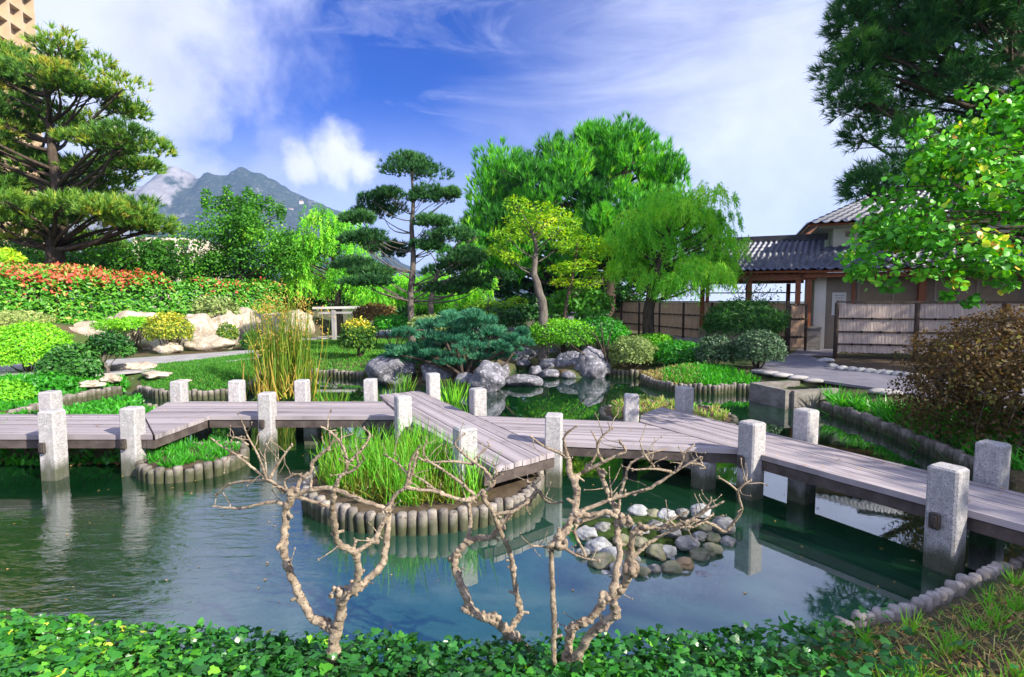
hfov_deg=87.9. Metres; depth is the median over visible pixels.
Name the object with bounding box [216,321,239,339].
shrub
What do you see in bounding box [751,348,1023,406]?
paved path
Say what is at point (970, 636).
fallen leaves
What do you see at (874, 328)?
bamboo fence
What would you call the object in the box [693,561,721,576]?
heap stone
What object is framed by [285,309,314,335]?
rock
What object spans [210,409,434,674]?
bare shrub
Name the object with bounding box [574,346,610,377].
boulder
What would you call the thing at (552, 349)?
boulder
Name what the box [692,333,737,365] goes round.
shrub
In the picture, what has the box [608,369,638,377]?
pile edging
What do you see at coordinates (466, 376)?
boulder
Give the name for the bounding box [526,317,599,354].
azalea
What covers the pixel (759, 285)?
sapling
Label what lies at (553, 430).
granite post
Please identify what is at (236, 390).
granite post
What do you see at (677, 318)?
bamboo fence
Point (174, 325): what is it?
shrub
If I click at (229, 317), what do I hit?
rock
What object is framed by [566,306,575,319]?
stone lantern
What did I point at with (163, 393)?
pile edging
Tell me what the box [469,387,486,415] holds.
granite post
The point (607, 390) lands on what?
pond water
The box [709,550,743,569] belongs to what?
heap stone
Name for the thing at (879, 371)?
kerb stone
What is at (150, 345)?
rock
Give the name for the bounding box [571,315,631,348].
azalea
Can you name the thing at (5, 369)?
pale path
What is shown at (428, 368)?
boulder
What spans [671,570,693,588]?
heap stone
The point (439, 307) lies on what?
weeping shrub
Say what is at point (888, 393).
kerb stone
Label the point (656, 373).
dry grass
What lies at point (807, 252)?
tiled house
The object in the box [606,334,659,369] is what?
shrub
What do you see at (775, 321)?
bamboo shrub
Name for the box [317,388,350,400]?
sedge clump
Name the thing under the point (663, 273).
pepper tree
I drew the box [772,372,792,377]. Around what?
kerb stone
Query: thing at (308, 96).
sky
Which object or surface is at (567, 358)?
boulder
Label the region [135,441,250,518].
round islet
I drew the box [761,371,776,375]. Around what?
kerb stone
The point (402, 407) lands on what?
granite post
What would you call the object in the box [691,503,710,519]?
heap stone
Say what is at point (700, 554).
heap stone
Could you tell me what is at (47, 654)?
ivy
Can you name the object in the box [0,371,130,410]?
ground cover
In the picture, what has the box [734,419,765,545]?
granite post
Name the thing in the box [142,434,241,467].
iris leaves
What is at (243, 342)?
shrub
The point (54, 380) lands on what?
shrub
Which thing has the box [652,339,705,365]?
azalea
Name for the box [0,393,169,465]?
ground cover
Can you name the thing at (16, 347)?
clipped bush
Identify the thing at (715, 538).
heap stone
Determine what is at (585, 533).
heap stone
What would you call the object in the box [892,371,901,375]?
kerb stone
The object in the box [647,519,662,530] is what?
heap stone
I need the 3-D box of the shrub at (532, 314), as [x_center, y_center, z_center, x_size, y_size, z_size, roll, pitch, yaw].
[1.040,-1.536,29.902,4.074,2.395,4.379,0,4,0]
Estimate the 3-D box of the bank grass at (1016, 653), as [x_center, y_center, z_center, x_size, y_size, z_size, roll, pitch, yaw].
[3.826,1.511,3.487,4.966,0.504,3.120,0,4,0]
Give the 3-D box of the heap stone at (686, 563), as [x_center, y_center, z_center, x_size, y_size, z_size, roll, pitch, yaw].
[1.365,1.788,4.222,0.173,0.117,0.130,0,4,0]
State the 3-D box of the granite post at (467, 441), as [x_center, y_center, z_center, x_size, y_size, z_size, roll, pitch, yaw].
[-0.482,1.560,5.452,0.212,1.323,0.217,-2,5,-28]
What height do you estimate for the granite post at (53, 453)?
1.322 m
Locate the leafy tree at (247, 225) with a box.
[168,184,314,306]
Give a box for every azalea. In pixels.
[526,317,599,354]
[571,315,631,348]
[636,332,675,345]
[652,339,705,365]
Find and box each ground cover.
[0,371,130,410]
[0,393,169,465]
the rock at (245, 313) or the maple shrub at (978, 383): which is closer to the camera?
the maple shrub at (978, 383)
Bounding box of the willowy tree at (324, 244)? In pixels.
[268,202,380,335]
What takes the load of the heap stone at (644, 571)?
on the pond water at (607, 390)
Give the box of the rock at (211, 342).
[182,334,235,350]
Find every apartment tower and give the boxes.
[0,0,44,301]
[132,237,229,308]
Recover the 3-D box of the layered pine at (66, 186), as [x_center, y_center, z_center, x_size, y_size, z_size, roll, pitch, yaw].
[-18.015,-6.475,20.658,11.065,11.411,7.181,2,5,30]
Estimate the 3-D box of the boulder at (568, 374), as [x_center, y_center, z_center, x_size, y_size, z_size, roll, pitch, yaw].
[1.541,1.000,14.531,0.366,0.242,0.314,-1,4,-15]
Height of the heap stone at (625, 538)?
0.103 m
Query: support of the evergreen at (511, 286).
on the ground at (96, 555)
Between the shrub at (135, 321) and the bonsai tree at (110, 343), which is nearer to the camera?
the bonsai tree at (110, 343)
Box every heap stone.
[576,525,597,540]
[576,547,589,556]
[585,536,611,554]
[587,552,615,571]
[594,522,610,531]
[602,546,616,556]
[609,561,621,569]
[610,565,622,578]
[612,533,628,546]
[624,556,640,564]
[627,504,646,515]
[634,536,648,548]
[636,565,650,578]
[646,508,658,516]
[646,544,666,561]
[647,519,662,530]
[647,564,661,574]
[657,508,675,520]
[661,528,681,538]
[661,560,682,575]
[663,545,676,558]
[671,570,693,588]
[674,535,699,550]
[676,508,690,517]
[676,556,693,570]
[678,521,690,531]
[689,547,709,562]
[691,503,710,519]
[691,570,720,597]
[692,531,706,541]
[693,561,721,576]
[697,523,711,532]
[703,542,723,556]
[705,533,721,543]
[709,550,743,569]
[712,517,735,534]
[719,535,736,547]
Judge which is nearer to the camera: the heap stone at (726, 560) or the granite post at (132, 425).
the heap stone at (726, 560)
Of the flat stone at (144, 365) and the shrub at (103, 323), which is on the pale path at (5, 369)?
the flat stone at (144, 365)
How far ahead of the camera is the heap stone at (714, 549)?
4.41 m
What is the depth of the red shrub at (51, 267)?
18.67 m
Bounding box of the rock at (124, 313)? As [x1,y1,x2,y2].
[114,310,163,344]
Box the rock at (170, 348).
[152,342,183,353]
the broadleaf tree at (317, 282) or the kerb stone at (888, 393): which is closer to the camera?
the kerb stone at (888, 393)
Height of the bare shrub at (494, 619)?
1.254 m
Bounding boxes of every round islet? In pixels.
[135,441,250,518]
[300,445,546,580]
[599,400,738,461]
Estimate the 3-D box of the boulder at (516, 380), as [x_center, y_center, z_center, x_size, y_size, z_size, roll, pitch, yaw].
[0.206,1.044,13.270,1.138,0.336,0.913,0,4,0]
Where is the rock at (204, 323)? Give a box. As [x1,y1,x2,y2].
[171,313,217,345]
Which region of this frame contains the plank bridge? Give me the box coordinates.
[0,391,1023,545]
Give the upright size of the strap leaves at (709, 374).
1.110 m
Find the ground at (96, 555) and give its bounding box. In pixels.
[0,301,1023,676]
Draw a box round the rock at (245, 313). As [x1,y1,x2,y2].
[233,307,269,344]
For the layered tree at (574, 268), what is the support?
on the ground at (96, 555)
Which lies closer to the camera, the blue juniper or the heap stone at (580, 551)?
the heap stone at (580, 551)
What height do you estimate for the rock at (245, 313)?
1.885 m
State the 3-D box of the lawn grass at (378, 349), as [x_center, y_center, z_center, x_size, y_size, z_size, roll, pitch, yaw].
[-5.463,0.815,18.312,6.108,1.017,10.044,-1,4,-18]
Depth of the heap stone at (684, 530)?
4.70 m
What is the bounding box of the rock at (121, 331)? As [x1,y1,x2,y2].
[106,316,132,341]
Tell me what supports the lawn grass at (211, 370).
on the ground at (96, 555)
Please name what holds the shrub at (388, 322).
on the ground at (96, 555)
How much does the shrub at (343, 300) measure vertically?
3.670 m
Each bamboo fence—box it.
[613,301,789,351]
[788,304,807,351]
[833,301,1023,359]
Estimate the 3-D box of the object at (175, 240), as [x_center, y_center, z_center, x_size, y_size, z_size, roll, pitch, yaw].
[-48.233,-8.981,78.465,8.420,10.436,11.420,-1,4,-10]
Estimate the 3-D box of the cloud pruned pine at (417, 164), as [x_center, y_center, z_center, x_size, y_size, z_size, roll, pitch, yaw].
[-3.043,-2.757,17.198,6.596,6.807,3.369,0,4,0]
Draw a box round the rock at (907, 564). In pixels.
[891,558,923,570]
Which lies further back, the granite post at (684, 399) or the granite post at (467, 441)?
the granite post at (684, 399)
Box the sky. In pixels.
[34,0,1023,300]
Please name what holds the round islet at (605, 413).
in the pond water at (607, 390)
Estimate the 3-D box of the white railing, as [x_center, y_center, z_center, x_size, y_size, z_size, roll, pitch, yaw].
[-7.282,-0.673,23.117,2.648,1.490,0.327,0,4,-6]
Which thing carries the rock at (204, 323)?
on the ground at (96, 555)
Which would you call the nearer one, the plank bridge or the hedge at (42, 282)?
the plank bridge
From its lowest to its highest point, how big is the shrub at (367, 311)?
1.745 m
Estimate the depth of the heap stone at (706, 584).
4.02 m
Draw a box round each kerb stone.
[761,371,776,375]
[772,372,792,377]
[788,375,808,380]
[803,378,823,382]
[816,357,834,361]
[826,363,837,366]
[835,365,846,369]
[845,366,856,370]
[854,367,865,371]
[863,368,875,372]
[868,388,890,394]
[871,369,884,373]
[879,390,902,395]
[882,370,892,374]
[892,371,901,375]
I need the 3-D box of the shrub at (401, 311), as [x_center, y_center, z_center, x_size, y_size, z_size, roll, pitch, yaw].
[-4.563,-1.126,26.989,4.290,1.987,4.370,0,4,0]
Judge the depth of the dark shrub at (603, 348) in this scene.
14.67 m
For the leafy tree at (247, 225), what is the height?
6.303 m
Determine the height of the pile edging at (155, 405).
0.616 m
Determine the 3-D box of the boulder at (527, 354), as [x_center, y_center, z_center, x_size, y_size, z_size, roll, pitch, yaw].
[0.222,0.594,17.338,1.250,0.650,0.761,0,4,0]
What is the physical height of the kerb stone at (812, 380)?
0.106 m
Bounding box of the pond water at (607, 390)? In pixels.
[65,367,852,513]
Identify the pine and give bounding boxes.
[0,19,189,313]
[324,147,518,342]
[415,229,491,314]
[454,106,704,329]
[804,0,1023,242]
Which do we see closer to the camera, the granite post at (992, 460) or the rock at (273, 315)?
the granite post at (992, 460)
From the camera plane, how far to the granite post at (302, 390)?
8.62 m
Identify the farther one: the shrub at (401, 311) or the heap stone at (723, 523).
the shrub at (401, 311)
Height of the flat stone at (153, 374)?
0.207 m
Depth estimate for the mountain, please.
1397.74 m
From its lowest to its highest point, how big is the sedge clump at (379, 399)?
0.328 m
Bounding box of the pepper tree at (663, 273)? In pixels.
[595,179,752,337]
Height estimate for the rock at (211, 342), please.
0.676 m
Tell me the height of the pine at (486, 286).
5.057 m
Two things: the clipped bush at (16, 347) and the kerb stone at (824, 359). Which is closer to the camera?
the clipped bush at (16, 347)
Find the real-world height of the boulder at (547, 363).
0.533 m
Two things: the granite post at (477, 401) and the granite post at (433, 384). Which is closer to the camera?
the granite post at (477, 401)
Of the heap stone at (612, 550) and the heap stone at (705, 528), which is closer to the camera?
the heap stone at (612, 550)
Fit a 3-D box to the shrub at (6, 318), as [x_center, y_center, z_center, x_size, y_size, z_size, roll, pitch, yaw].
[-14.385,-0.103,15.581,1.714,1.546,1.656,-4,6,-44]
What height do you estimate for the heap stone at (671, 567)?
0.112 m
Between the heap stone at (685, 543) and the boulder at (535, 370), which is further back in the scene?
the boulder at (535, 370)
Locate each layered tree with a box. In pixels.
[462,295,528,336]
[544,227,616,352]
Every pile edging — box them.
[6,386,121,413]
[137,371,259,399]
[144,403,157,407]
[305,368,364,378]
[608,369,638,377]
[641,374,749,393]
[821,401,1008,489]
[831,551,1023,636]
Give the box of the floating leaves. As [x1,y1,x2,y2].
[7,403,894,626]
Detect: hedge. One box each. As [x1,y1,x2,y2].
[0,228,194,300]
[0,267,285,324]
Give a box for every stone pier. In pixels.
[192,420,211,445]
[232,428,252,474]
[304,428,321,472]
[690,462,715,524]
[785,478,815,550]
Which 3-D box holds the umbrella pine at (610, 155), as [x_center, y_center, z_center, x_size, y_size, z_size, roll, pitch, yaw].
[3.511,-6.015,28.840,13.692,11.912,8.681,0,4,0]
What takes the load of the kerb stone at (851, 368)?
on the ground at (96, 555)
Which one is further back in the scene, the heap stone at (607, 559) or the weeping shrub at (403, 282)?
the weeping shrub at (403, 282)
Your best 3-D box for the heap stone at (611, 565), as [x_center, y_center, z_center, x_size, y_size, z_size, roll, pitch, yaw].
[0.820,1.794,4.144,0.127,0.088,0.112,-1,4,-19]
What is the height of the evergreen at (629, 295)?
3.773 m
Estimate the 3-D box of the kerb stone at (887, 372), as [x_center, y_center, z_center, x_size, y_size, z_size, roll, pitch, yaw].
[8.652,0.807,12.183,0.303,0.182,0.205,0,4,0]
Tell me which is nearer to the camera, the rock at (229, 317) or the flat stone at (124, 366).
the flat stone at (124, 366)
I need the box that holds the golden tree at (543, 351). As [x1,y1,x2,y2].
[482,194,582,364]
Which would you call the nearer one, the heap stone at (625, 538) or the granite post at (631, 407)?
the heap stone at (625, 538)
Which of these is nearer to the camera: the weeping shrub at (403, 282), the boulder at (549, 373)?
the boulder at (549, 373)
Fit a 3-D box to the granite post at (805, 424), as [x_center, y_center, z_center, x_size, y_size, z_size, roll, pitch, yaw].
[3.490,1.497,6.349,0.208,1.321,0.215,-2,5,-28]
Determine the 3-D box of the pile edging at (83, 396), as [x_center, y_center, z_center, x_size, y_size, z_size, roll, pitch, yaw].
[-9.099,1.532,9.511,1.323,0.651,5.034,1,4,18]
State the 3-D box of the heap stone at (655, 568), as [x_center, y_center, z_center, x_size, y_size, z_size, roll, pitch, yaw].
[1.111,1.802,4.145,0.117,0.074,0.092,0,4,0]
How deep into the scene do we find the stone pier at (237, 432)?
7.77 m
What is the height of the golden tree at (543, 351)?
5.264 m
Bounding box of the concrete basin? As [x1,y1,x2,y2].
[748,380,838,429]
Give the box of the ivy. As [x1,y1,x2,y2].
[0,603,1021,676]
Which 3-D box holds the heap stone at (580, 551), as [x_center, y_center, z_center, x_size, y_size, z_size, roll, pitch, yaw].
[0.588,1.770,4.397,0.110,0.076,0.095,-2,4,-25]
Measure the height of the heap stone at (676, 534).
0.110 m
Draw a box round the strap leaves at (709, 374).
[657,362,761,416]
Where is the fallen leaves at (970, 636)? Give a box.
[821,580,1023,676]
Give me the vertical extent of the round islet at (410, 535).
0.653 m
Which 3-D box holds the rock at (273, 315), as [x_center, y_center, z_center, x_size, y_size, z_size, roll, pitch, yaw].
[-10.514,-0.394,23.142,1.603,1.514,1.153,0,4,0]
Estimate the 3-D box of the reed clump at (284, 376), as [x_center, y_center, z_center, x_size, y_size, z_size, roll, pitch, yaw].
[-4.932,-0.013,11.654,1.930,2.591,2.097,-3,5,-39]
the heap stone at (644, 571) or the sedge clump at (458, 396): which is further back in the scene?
the sedge clump at (458, 396)
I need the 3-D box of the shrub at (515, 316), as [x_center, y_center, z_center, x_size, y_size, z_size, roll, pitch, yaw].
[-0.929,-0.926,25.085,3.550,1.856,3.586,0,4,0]
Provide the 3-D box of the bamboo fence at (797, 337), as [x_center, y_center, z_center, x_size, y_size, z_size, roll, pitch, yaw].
[9.607,-0.316,17.878,0.830,1.715,0.120,-1,4,-20]
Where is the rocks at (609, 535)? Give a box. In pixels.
[568,515,707,566]
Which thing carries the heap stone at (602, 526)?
on the rocks at (609, 535)
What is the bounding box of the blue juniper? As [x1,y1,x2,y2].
[378,307,536,375]
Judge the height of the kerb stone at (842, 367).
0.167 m
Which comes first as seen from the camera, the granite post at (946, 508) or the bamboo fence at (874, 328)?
the granite post at (946, 508)
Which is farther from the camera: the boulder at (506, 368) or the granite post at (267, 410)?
the boulder at (506, 368)
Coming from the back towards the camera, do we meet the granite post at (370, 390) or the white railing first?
the white railing
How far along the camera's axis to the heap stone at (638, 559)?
4.21 m
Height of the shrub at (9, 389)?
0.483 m
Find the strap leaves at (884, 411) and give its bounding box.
[815,383,1023,470]
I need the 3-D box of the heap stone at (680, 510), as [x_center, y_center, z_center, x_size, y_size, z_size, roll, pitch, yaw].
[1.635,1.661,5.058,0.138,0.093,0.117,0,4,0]
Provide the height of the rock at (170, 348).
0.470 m
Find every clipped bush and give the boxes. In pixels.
[0,320,76,371]
[407,312,447,344]
[730,328,789,367]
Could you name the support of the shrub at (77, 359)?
on the ground at (96, 555)
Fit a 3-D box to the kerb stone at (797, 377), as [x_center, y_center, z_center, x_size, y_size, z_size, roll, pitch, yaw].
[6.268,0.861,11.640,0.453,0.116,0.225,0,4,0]
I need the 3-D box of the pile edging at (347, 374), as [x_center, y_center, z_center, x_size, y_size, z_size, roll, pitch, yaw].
[-5.357,1.157,14.835,2.911,0.651,0.289,1,4,17]
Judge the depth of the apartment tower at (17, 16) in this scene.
87.52 m
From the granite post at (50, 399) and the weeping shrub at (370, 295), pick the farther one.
the weeping shrub at (370, 295)
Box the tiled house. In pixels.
[673,181,1023,349]
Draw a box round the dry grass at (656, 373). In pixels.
[640,362,702,384]
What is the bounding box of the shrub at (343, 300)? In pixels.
[257,268,369,314]
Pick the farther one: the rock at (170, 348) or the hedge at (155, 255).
the hedge at (155, 255)
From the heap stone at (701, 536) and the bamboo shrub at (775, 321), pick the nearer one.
the heap stone at (701, 536)
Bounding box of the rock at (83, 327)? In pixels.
[69,321,118,336]
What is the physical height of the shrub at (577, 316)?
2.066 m
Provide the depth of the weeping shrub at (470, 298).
25.95 m
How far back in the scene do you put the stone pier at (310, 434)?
7.77 m
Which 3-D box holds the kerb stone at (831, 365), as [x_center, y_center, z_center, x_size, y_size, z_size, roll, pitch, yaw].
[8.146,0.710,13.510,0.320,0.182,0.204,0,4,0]
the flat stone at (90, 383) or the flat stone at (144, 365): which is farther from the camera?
the flat stone at (144, 365)
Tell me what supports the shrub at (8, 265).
on the ground at (96, 555)
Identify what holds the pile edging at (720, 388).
on the ground at (96, 555)
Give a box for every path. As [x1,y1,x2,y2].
[0,350,260,375]
[275,329,391,340]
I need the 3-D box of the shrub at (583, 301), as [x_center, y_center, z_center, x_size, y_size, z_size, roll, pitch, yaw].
[2.230,-0.641,17.995,2.558,2.275,2.554,0,4,0]
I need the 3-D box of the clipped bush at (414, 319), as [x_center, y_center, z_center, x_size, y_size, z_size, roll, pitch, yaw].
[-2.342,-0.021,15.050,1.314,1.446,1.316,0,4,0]
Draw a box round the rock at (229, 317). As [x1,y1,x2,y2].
[202,305,243,345]
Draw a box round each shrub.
[0,246,27,292]
[0,259,32,315]
[0,309,56,326]
[0,378,38,402]
[2,261,118,313]
[12,371,82,391]
[31,341,105,377]
[90,316,130,334]
[105,315,151,350]
[138,309,195,344]
[187,295,240,316]
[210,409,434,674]
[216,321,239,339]
[238,329,265,349]
[257,268,369,314]
[337,316,376,356]
[344,276,399,335]
[350,302,397,342]
[372,313,407,344]
[381,271,427,314]
[395,303,457,327]
[399,421,562,664]
[414,271,462,315]
[453,270,498,331]
[458,299,529,336]
[497,291,560,323]
[519,407,767,673]
[546,287,617,350]
[561,307,612,326]
[561,311,622,361]
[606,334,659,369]
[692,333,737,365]
[699,297,792,345]
[885,303,1023,467]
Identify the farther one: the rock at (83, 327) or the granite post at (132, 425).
the rock at (83, 327)
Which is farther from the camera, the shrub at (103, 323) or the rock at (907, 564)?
the shrub at (103, 323)
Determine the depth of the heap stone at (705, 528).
4.74 m
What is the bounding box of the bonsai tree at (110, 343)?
[85,330,138,372]
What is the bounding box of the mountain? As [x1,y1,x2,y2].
[68,166,532,301]
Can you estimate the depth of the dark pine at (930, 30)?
13.16 m
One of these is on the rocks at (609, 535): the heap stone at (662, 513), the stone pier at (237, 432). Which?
the heap stone at (662, 513)
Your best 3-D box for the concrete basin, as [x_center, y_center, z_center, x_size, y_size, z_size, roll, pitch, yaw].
[5.771,1.346,10.972,1.220,0.770,1.168,-1,4,-14]
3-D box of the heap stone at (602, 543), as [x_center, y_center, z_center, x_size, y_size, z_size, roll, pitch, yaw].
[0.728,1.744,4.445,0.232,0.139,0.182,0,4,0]
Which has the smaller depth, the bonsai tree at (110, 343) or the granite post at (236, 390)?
the granite post at (236, 390)
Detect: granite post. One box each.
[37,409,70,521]
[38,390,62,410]
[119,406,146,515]
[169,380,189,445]
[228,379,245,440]
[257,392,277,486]
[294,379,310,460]
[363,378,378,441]
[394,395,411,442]
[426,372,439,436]
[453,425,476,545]
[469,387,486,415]
[544,412,562,529]
[623,393,638,490]
[673,386,693,475]
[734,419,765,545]
[792,407,818,443]
[921,462,969,593]
[966,439,1011,574]
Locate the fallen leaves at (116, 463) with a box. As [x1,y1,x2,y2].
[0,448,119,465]
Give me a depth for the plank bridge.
6.38 m
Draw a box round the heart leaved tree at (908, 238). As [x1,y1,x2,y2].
[834,79,1023,308]
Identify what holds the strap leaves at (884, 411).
on the ground at (96, 555)
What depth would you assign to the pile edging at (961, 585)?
3.56 m
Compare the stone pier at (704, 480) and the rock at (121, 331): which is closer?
the stone pier at (704, 480)
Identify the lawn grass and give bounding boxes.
[140,353,257,390]
[259,338,443,376]
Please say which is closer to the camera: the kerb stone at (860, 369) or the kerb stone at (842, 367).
the kerb stone at (860, 369)
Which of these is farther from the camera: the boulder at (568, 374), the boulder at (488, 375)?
the boulder at (568, 374)
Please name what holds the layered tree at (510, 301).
on the ground at (96, 555)
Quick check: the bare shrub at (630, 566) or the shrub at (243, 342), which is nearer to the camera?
the bare shrub at (630, 566)
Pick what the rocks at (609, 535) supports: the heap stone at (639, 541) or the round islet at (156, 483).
the heap stone at (639, 541)
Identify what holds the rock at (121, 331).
on the ground at (96, 555)
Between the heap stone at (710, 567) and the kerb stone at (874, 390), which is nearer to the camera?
the heap stone at (710, 567)
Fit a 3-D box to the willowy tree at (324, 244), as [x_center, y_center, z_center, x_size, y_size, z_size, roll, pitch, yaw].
[-8.947,-3.211,26.053,5.562,6.553,3.540,0,4,0]
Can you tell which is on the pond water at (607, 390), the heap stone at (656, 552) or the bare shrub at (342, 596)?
the heap stone at (656, 552)
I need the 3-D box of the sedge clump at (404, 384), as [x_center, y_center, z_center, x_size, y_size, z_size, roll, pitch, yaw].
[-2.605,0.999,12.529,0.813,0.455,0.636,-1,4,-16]
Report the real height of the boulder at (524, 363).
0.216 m
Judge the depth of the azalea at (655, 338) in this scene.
16.72 m
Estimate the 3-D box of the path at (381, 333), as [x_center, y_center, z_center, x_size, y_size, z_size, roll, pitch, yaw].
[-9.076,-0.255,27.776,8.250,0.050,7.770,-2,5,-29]
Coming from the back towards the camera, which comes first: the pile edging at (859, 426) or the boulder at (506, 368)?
the boulder at (506, 368)
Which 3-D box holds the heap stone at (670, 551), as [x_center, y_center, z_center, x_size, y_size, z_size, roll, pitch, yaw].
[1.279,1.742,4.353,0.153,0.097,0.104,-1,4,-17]
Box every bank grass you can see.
[819,569,1023,676]
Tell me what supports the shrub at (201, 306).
on the ground at (96, 555)
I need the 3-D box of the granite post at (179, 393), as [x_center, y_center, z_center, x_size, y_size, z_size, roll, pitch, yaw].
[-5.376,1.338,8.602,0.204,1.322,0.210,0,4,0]
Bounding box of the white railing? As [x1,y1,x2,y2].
[312,306,359,339]
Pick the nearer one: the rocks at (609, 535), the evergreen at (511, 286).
the rocks at (609, 535)
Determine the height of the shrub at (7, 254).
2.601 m
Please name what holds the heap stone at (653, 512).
on the rocks at (609, 535)
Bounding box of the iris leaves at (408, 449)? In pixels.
[306,414,503,506]
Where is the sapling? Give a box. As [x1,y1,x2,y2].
[719,271,781,322]
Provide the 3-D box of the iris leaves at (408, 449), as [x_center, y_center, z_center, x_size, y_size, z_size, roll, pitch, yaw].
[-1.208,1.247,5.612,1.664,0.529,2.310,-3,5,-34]
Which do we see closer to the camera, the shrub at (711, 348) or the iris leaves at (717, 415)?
the iris leaves at (717, 415)
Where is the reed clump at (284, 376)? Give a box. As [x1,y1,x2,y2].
[240,278,343,400]
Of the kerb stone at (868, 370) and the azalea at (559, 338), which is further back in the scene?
the azalea at (559, 338)
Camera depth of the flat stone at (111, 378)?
11.94 m
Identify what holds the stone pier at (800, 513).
on the ground at (96, 555)
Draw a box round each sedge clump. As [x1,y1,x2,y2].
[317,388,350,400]
[378,389,395,400]
[387,373,418,391]
[440,378,469,403]
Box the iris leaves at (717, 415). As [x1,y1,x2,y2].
[611,395,729,422]
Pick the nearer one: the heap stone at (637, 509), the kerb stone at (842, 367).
the heap stone at (637, 509)
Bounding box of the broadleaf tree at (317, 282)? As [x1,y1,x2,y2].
[259,230,331,311]
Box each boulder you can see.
[365,356,416,385]
[421,360,453,381]
[454,372,472,384]
[468,360,504,391]
[500,362,509,377]
[503,347,537,360]
[505,374,542,386]
[516,360,530,366]
[529,365,541,376]
[538,358,555,370]
[539,369,558,377]
[549,347,558,352]
[555,351,579,366]
[561,371,575,378]
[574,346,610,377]
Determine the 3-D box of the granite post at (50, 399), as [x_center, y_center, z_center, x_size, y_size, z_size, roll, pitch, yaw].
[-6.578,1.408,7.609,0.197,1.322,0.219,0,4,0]
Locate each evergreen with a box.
[478,267,568,314]
[591,282,669,310]
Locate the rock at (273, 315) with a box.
[262,312,288,339]
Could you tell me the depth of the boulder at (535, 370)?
14.75 m
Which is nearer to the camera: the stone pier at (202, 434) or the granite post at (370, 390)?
the stone pier at (202, 434)
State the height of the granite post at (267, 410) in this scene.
1.322 m
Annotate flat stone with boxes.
[78,380,105,387]
[99,374,121,382]
[110,363,134,369]
[129,361,157,369]
[140,370,172,378]
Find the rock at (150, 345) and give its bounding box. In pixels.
[140,336,168,350]
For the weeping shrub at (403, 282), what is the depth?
25.97 m
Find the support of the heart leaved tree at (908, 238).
on the ground at (96, 555)
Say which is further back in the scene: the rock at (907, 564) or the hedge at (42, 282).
the hedge at (42, 282)
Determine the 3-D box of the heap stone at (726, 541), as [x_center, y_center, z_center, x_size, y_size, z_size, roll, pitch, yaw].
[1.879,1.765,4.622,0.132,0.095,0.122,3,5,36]

